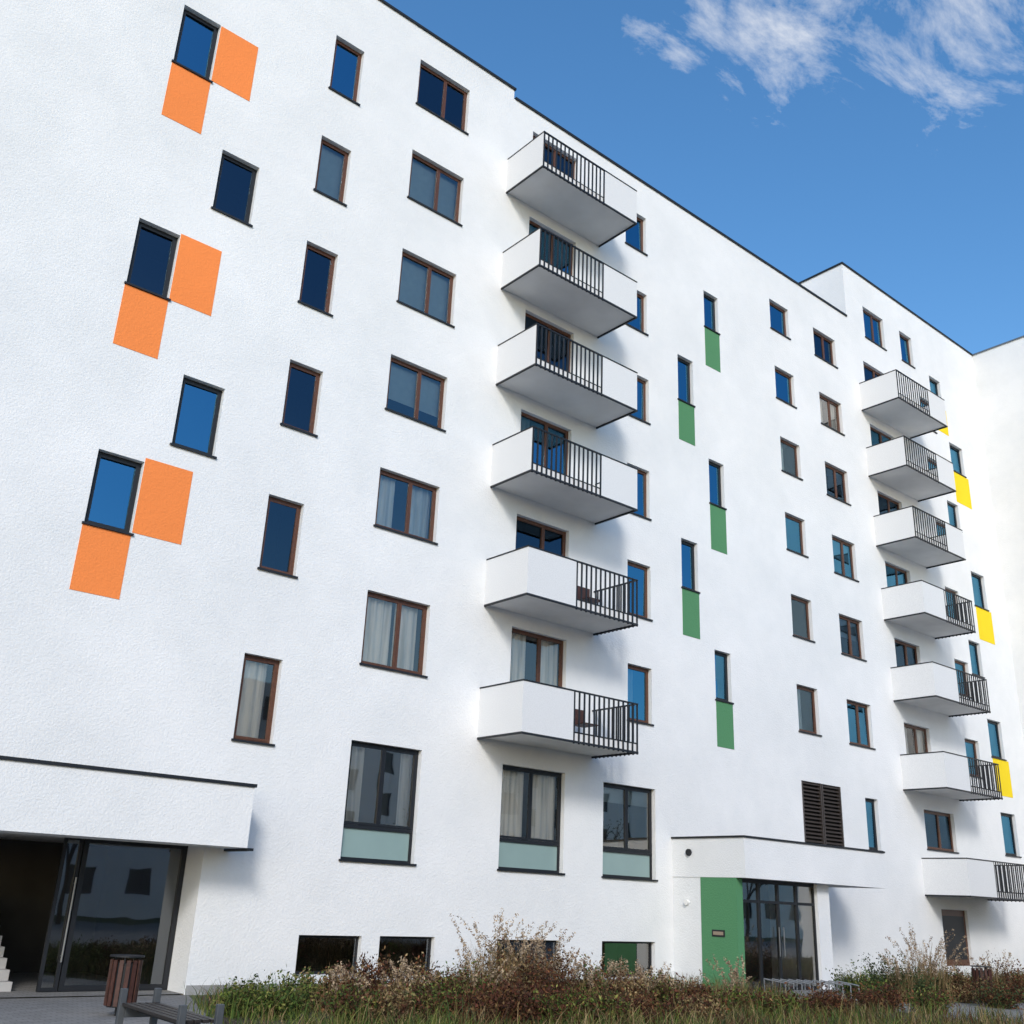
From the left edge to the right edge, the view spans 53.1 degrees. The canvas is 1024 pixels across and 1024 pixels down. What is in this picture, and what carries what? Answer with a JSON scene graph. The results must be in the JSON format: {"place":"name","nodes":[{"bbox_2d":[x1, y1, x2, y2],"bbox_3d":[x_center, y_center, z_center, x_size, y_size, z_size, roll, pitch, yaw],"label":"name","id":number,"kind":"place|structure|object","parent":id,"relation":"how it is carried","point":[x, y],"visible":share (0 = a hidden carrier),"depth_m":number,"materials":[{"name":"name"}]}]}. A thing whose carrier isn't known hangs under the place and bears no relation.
{"place":"outdoors","nodes":[
{"label":"outdoors","id":0,"kind":"place"},
{"bbox_2d":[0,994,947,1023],"bbox_3d":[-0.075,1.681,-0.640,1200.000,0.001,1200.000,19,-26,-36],"label":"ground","id":1,"kind":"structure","parent":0,"point":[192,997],"depth_m":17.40,"materials":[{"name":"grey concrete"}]},
{"bbox_2d":[0,0,1023,994],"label":"walls","id":2,"kind":"structure","parent":1,"relation":"on","point":[99,156],"depth_m":25.09,"materials":[{"name":"paint"}]},
{"bbox_2d":[0,833,204,997],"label":"entrance recess","id":3,"kind":"object","parent":2,"relation":"attached to","point":[126,901],"visible":0.88,"depth_m":21.47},
{"bbox_2d":[35,837,187,991],"bbox_3d":[-7.227,7.352,18.769,2.328,2.563,0.138,19,-26,-36],"label":"entrance door","id":4,"kind":"structure","parent":3,"relation":"in","point":[70,922],"depth_m":18.41,"materials":[{"name":"black metal"}]},
{"bbox_2d":[0,755,257,851],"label":"entrance canopy","id":5,"kind":"object","parent":2,"relation":"attached to","point":[52,798],"visible":1,"depth_m":17.63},
{"bbox_2d":[185,978,671,994],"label":"plinth","id":6,"kind":"structure","parent":2,"relation":"attached to","point":[190,989],"depth_m":18.68,"materials":[{"name":"grey concrete"}]},
{"bbox_2d":[69,26,1012,797],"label":"painted panels","id":7,"kind":"object","parent":2,"relation":"attached to","point":[159,514],"visible":0.93,"depth_m":22.25,"materials":[{"name":"orange paint"}]},
{"bbox_2d":[84,9,1016,976],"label":"window frames","id":8,"kind":"structure","parent":2,"relation":"attached to","point":[822,815],"depth_m":26.64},
{"bbox_2d":[130,68,951,876],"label":"window panes","id":9,"kind":"object","parent":8,"relation":"in","point":[150,262],"visible":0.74,"depth_m":24.27,"materials":[{"name":"blue glass"}]},
{"bbox_2d":[82,59,1021,881],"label":"window sills","id":10,"kind":"structure","parent":2,"relation":"attached to","point":[444,431],"depth_m":25.47,"materials":[{"name":"metal"}]},
{"bbox_2d":[477,679,637,758],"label":"balcony","id":11,"kind":"structure","parent":2,"relation":"attached to","point":[526,712],"depth_m":24.05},
{"bbox_2d":[484,545,637,635],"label":"balcony","id":12,"kind":"structure","parent":2,"relation":"attached to","point":[534,582],"depth_m":25.27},
{"bbox_2d":[490,425,637,524],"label":"balcony","id":13,"kind":"structure","parent":2,"relation":"attached to","point":[518,471],"depth_m":26.62,"materials":[{"name":"white concrete"}]},
{"bbox_2d":[496,323,637,428],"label":"balcony","id":14,"kind":"structure","parent":2,"relation":"attached to","point":[523,369],"depth_m":27.71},
{"bbox_2d":[501,227,636,337],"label":"balcony","id":15,"kind":"structure","parent":2,"relation":"attached to","point":[529,274],"depth_m":28.82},
{"bbox_2d":[506,131,636,246],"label":"balcony","id":16,"kind":"structure","parent":2,"relation":"attached to","point":[536,180],"depth_m":30.00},
{"bbox_2d":[236,144,923,842],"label":"curtains","id":17,"kind":"object","parent":2,"relation":"attached to","point":[402,390],"visible":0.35,"depth_m":25.37,"materials":[{"name":"grey fabric"}]},
{"bbox_2d":[575,586,601,734],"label":"balcony chairs","id":18,"kind":"object","parent":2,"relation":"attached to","point":[576,710],"visible":0.1,"depth_m":26.00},
{"bbox_2d":[379,0,1023,355],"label":"roof coping","id":19,"kind":"object","parent":2,"relation":"on","point":[605,156],"visible":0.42,"depth_m":35.20,"materials":[{"name":"black metal"}]},
{"bbox_2d":[671,835,886,989],"bbox_3d":[7.446,10.969,27.970,6.526,3.630,2.429,19,-26,-36],"label":"entrance vestibule","id":20,"kind":"object","parent":2,"relation":"attached to","point":[714,914],"visible":0.86,"depth_m":26.94,"materials":[{"name":"white paint"}]},
{"bbox_2d":[742,878,819,990],"bbox_3d":[6.909,10.902,26.451,3.228,2.610,0.148,19,-26,-36],"label":"entrance door","id":21,"kind":"structure","parent":20,"relation":"in","point":[776,902],"depth_m":26.62,"materials":[{"name":"black metal"}]},
{"bbox_2d":[859,369,947,438],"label":"balcony","id":22,"kind":"structure","parent":2,"relation":"attached to","point":[884,400],"depth_m":40.53,"materials":[{"name":"white concrete"}]},
{"bbox_2d":[866,435,955,501],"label":"balcony","id":23,"kind":"structure","parent":2,"relation":"attached to","point":[889,464],"depth_m":39.55,"materials":[{"name":"white concrete"}]},
{"bbox_2d":[873,505,965,568],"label":"balcony","id":24,"kind":"structure","parent":2,"relation":"attached to","point":[896,532],"depth_m":38.59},
{"bbox_2d":[881,580,975,638],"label":"balcony","id":25,"kind":"structure","parent":2,"relation":"attached to","point":[920,606],"depth_m":37.52,"materials":[{"name":"white concrete"}]},
{"bbox_2d":[890,661,990,716],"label":"balcony","id":26,"kind":"structure","parent":2,"relation":"attached to","point":[932,686],"depth_m":36.55,"materials":[{"name":"white concrete"}]},
{"bbox_2d":[900,751,1002,801],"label":"balcony","id":27,"kind":"structure","parent":2,"relation":"attached to","point":[942,773],"depth_m":35.47,"materials":[{"name":"white concrete"}]},
{"bbox_2d":[921,858,1023,901],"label":"balcony","id":28,"kind":"structure","parent":2,"relation":"attached to","point":[962,877],"depth_m":34.65,"materials":[{"name":"white concrete"}]},
{"bbox_2d":[0,985,1023,1023],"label":"pavement","id":29,"kind":"structure","parent":0,"point":[77,1010],"depth_m":15.77,"materials":[{"name":"grey concrete"}]},
{"bbox_2d":[103,954,144,1015],"bbox_3d":[-5.788,7.040,15.259,0.500,0.820,0.500,19,-26,-36],"label":"litter bin","id":30,"kind":"object","parent":29,"relation":"on","point":[124,973],"visible":0.84,"depth_m":15.14,"materials":[{"name":"brown wood"}]},
{"bbox_2d":[115,988,224,1023],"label":"park bench","id":31,"kind":"object","parent":29,"relation":"on","point":[155,1010],"visible":1,"depth_m":11.95,"materials":[{"name":"grey wood"}]},
{"bbox_2d":[184,967,1023,1023],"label":"meadow grass","id":32,"kind":"structure","parent":29,"relation":"on","point":[876,1016],"depth_m":16.50,"materials":[{"name":"green plant"}]},
{"bbox_2d":[210,974,276,1017],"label":"shrub","id":33,"kind":"object","parent":32,"relation":"on","point":[230,1001],"visible":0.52,"depth_m":15.69,"materials":[{"name":"green plant"}]},
{"bbox_2d":[241,965,319,1019],"bbox_3d":[-3.514,7.389,15.800,1.219,0.814,1.248,-1,-21,8],"label":"shrub","id":34,"kind":"object","parent":32,"relation":"on","point":[288,998],"visible":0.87,"depth_m":15.54,"materials":[{"name":"green plant"}]},
{"bbox_2d":[291,966,330,1011],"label":"shrub","id":35,"kind":"object","parent":32,"relation":"on","point":[310,978],"visible":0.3,"depth_m":17.00,"materials":[{"name":"green plant"}]},
{"bbox_2d":[311,958,377,1012],"bbox_3d":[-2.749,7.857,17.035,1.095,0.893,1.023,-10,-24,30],"label":"shrub","id":36,"kind":"object","parent":32,"relation":"on","point":[340,980],"visible":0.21,"depth_m":16.94,"materials":[{"name":"green plant"}]},
{"bbox_2d":[317,978,389,1023],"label":"shrub","id":37,"kind":"object","parent":32,"relation":"on","point":[350,999],"visible":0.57,"depth_m":15.35,"materials":[{"name":"brown plant"}]},
{"bbox_2d":[347,946,413,1007],"bbox_3d":[-2.320,8.010,17.629,1.247,1.052,1.195,8,-22,-14],"label":"shrub","id":38,"kind":"object","parent":32,"relation":"on","point":[372,969],"visible":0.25,"depth_m":17.59,"materials":[{"name":"brown plant"}]},
{"bbox_2d":[358,977,424,1023],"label":"shrub","id":39,"kind":"object","parent":32,"relation":"on","point":[394,1001],"visible":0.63,"depth_m":15.38,"materials":[{"name":"brown plant"}]},
{"bbox_2d":[376,956,437,1001],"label":"shrub","id":40,"kind":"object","parent":32,"relation":"on","point":[401,975],"depth_m":17.18,"materials":[{"name":"beige plant"}]},
{"bbox_2d":[386,952,445,994],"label":"shrub","id":41,"kind":"object","parent":32,"relation":"on","point":[424,973],"visible":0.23,"depth_m":18.09,"materials":[{"name":"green plant"}]},
{"bbox_2d":[400,973,466,1023],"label":"shrub","id":42,"kind":"object","parent":32,"relation":"on","point":[435,997],"visible":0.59,"depth_m":15.82,"materials":[{"name":"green plant"}]},
{"bbox_2d":[422,958,465,994],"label":"shrub","id":43,"kind":"object","parent":32,"relation":"on","point":[442,984],"visible":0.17,"depth_m":18.67,"materials":[{"name":"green plant"}]},
{"bbox_2d":[444,961,500,1011],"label":"shrub","id":44,"kind":"object","parent":32,"relation":"on","point":[457,984],"visible":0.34,"depth_m":17.52,"materials":[{"name":"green plant"}]},
{"bbox_2d":[443,942,516,1003],"bbox_3d":[-0.582,8.012,17.611,1.171,1.117,1.541,19,-26,-36],"label":"shrub","id":45,"kind":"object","parent":32,"relation":"on","point":[474,974],"depth_m":17.58,"materials":[{"name":"beige plant"}]},
{"bbox_2d":[447,982,514,1023],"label":"shrub","id":46,"kind":"object","parent":32,"relation":"on","point":[476,998],"visible":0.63,"depth_m":15.83,"materials":[{"name":"brown plant"}]},
{"bbox_2d":[449,908,548,991],"bbox_3d":[-0.341,7.951,18.266,1.775,1.718,1.789,19,-26,-36],"label":"shrub","id":47,"kind":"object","parent":32,"relation":"on","point":[493,953],"depth_m":18.20,"materials":[{"name":"beige plant"}]},
{"bbox_2d":[458,936,545,1002],"bbox_3d":[-0.180,8.148,18.057,1.454,1.261,1.488,-7,-23,23],"label":"shrub","id":48,"kind":"object","parent":32,"relation":"on","point":[519,969],"visible":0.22,"depth_m":17.91,"materials":[{"name":"brown plant"}]},
{"bbox_2d":[472,915,556,1001],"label":"ornamental grass","id":49,"kind":"object","parent":32,"relation":"on","point":[508,944],"depth_m":18.31,"materials":[{"name":"beige plant"}]},
{"bbox_2d":[489,969,559,1023],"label":"shrub","id":50,"kind":"object","parent":32,"relation":"on","point":[520,1005],"visible":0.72,"depth_m":16.04,"materials":[{"name":"brown plant"}]},
{"bbox_2d":[500,926,575,987],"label":"ornamental grass","id":51,"kind":"object","parent":32,"relation":"on","point":[538,950],"depth_m":18.61,"materials":[{"name":"beige plant"}]},
{"bbox_2d":[503,935,578,1004],"bbox_3d":[0.512,8.272,18.386,1.496,1.323,1.504,19,-26,-36],"label":"shrub","id":52,"kind":"object","parent":32,"relation":"on","point":[542,980],"visible":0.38,"depth_m":18.23,"materials":[{"name":"brown plant"}]},
{"bbox_2d":[521,929,574,989],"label":"ornamental grass","id":53,"kind":"object","parent":32,"relation":"on","point":[543,947],"depth_m":19.34,"materials":[{"name":"beige plant"}]},
{"bbox_2d":[525,977,594,1023],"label":"shrub","id":54,"kind":"object","parent":32,"relation":"on","point":[565,1003],"visible":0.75,"depth_m":16.27,"materials":[{"name":"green plant"}]},
{"bbox_2d":[534,945,588,1002],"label":"ornamental grass","id":55,"kind":"object","parent":32,"relation":"on","point":[578,966],"depth_m":18.93,"materials":[{"name":"beige plant"}]},
{"bbox_2d":[560,953,617,998],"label":"shrub","id":56,"kind":"object","parent":32,"relation":"on","point":[596,979],"visible":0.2,"depth_m":18.90,"materials":[{"name":"brown plant"}]},
{"bbox_2d":[563,952,627,1003],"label":"ornamental grass","id":57,"kind":"object","parent":32,"relation":"on","point":[590,977],"depth_m":18.84,"materials":[{"name":"beige plant"}]},
{"bbox_2d":[567,976,635,1023],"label":"shrub","id":58,"kind":"object","parent":32,"relation":"on","point":[603,1004],"visible":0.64,"depth_m":16.50,"materials":[{"name":"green plant"}]},
{"bbox_2d":[588,958,643,995],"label":"ornamental grass","id":59,"kind":"object","parent":32,"relation":"on","point":[611,963],"depth_m":19.41,"materials":[{"name":"beige plant"}]},
{"bbox_2d":[590,960,655,1011],"bbox_3d":[2.003,8.674,18.702,1.102,0.928,1.163,19,-26,-36],"label":"shrub","id":60,"kind":"object","parent":32,"relation":"on","point":[621,990],"visible":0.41,"depth_m":18.64,"materials":[{"name":"brown plant"}]},
{"bbox_2d":[617,959,663,1002],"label":"ornamental grass","id":61,"kind":"object","parent":32,"relation":"on","point":[640,969],"depth_m":19.17,"materials":[{"name":"beige plant"}]},
{"bbox_2d":[621,987,680,1023],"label":"shrub","id":62,"kind":"object","parent":32,"relation":"on","point":[649,1003],"visible":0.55,"depth_m":16.86,"materials":[{"name":"brown plant"}]},
{"bbox_2d":[629,968,685,1009],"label":"shrub","id":63,"kind":"object","parent":32,"relation":"on","point":[662,993],"visible":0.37,"depth_m":19.18,"materials":[{"name":"brown plant"}]},
{"bbox_2d":[635,964,698,1009],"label":"ornamental grass","id":64,"kind":"object","parent":32,"relation":"on","point":[667,980],"depth_m":19.44,"materials":[{"name":"beige plant"}]},
{"bbox_2d":[662,972,718,1009],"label":"shrub","id":65,"kind":"object","parent":32,"relation":"on","point":[699,991],"visible":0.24,"depth_m":19.11,"materials":[{"name":"brown plant"}]},
{"bbox_2d":[671,988,730,1023],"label":"shrub","id":66,"kind":"object","parent":32,"relation":"on","point":[704,1005],"visible":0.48,"depth_m":17.17,"materials":[{"name":"brown plant"}]},
{"bbox_2d":[699,953,759,1000],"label":"ornamental grass","id":67,"kind":"object","parent":32,"relation":"on","point":[733,981],"depth_m":20.85,"materials":[{"name":"beige plant"}]},
{"bbox_2d":[712,981,766,1016],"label":"shrub","id":68,"kind":"object","parent":32,"relation":"on","point":[729,998],"visible":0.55,"depth_m":19.13,"materials":[{"name":"green plant"}]},
{"bbox_2d":[755,982,811,1017],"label":"shrub","id":69,"kind":"object","parent":32,"relation":"on","point":[783,998],"visible":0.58,"depth_m":19.05,"materials":[{"name":"green plant"}]},
{"bbox_2d":[801,981,858,1016],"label":"shrub","id":70,"kind":"object","parent":32,"relation":"on","point":[830,999],"visible":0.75,"depth_m":19.92,"materials":[{"name":"brown plant"}]},
{"bbox_2d":[849,980,913,1012],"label":"shrub","id":71,"kind":"object","parent":32,"relation":"on","point":[860,996],"visible":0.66,"depth_m":21.26,"materials":[{"name":"brown plant"}]},
{"bbox_2d":[900,985,962,1015],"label":"shrub","id":72,"kind":"object","parent":32,"relation":"on","point":[937,997],"visible":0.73,"depth_m":21.27,"materials":[{"name":"green plant"}]},
{"bbox_2d":[979,952,1023,1002],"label":"shrub","id":73,"kind":"object","parent":32,"relation":"on","point":[1018,980],"visible":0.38,"depth_m":25.57,"materials":[{"name":"brown plant"}]},
{"bbox_2d":[764,978,858,999],"bbox_3d":[6.823,10.870,23.342,2.157,0.395,0.440,7,-21,-11],"label":"bicycle rack","id":74,"kind":"object","parent":29,"relation":"on","point":[809,982],"visible":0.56,"depth_m":23.39,"materials":[{"name":"silver metal"}]},
{"bbox_2d":[829,959,889,997],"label":"shrub","id":75,"kind":"object","parent":29,"relation":"on","point":[851,981],"visible":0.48,"depth_m":24.14,"materials":[{"name":"green plant"}]},
{"bbox_2d":[858,951,924,998],"bbox_3d":[9.069,11.186,24.751,1.704,1.130,1.643,19,-26,-36],"label":"shrub","id":76,"kind":"object","parent":29,"relation":"on","point":[876,972],"visible":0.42,"depth_m":24.72,"materials":[{"name":"green plant"}]},
{"bbox_2d":[878,943,930,1000],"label":"ornamental grass","id":77,"kind":"object","parent":29,"relation":"on","point":[898,971],"depth_m":24.28,"materials":[{"name":"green plant"}]},
{"bbox_2d":[884,967,948,1001],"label":"shrub","id":78,"kind":"object","parent":29,"relation":"on","point":[921,983],"visible":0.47,"depth_m":24.18,"materials":[{"name":"green plant"}]},
{"bbox_2d":[911,959,972,998],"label":"shrub","id":79,"kind":"object","parent":29,"relation":"on","point":[951,972],"visible":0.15,"depth_m":25.26,"materials":[{"name":"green plant"}]},
{"bbox_2d":[940,962,995,1003],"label":"shrub","id":80,"kind":"object","parent":29,"relation":"on","point":[965,993],"visible":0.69,"depth_m":24.69,"materials":[{"name":"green plant"}]},
{"bbox_2d":[970,965,993,1002],"bbox_3d":[11.514,11.548,25.076,0.500,0.820,0.500,19,-26,-36],"label":"litter bin","id":81,"kind":"object","parent":29,"relation":"on","point":[976,973],"visible":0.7,"depth_m":25.00,"materials":[{"name":"brown wood"}]},
{"bbox_2d":[970,974,1023,1009],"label":"shrub","id":82,"kind":"object","parent":29,"relation":"on","point":[1007,997],"visible":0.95,"depth_m":23.57,"materials":[{"name":"green plant"}]},
{"bbox_2d":[385,0,1023,353],"label":"sky","id":83,"kind":"structure","parent":0,"point":[883,139],"materials":[{"name":"blue"}]},
{"bbox_2d":[885,922,958,984],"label":"ornamental grass","id":84,"kind":"object","parent":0,"point":[919,961],"depth_m":25.25,"materials":[{"name":"beige plant"}]},
{"bbox_2d":[902,931,967,1003],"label":"ornamental grass","id":85,"kind":"object","parent":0,"point":[934,973],"depth_m":24.45,"materials":[{"name":"beige plant"}]},
{"bbox_2d":[964,949,1014,994],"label":"ornamental grass","id":86,"kind":"object","parent":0,"point":[994,974],"depth_m":25.66,"materials":[{"name":"beige plant"}]}
]}

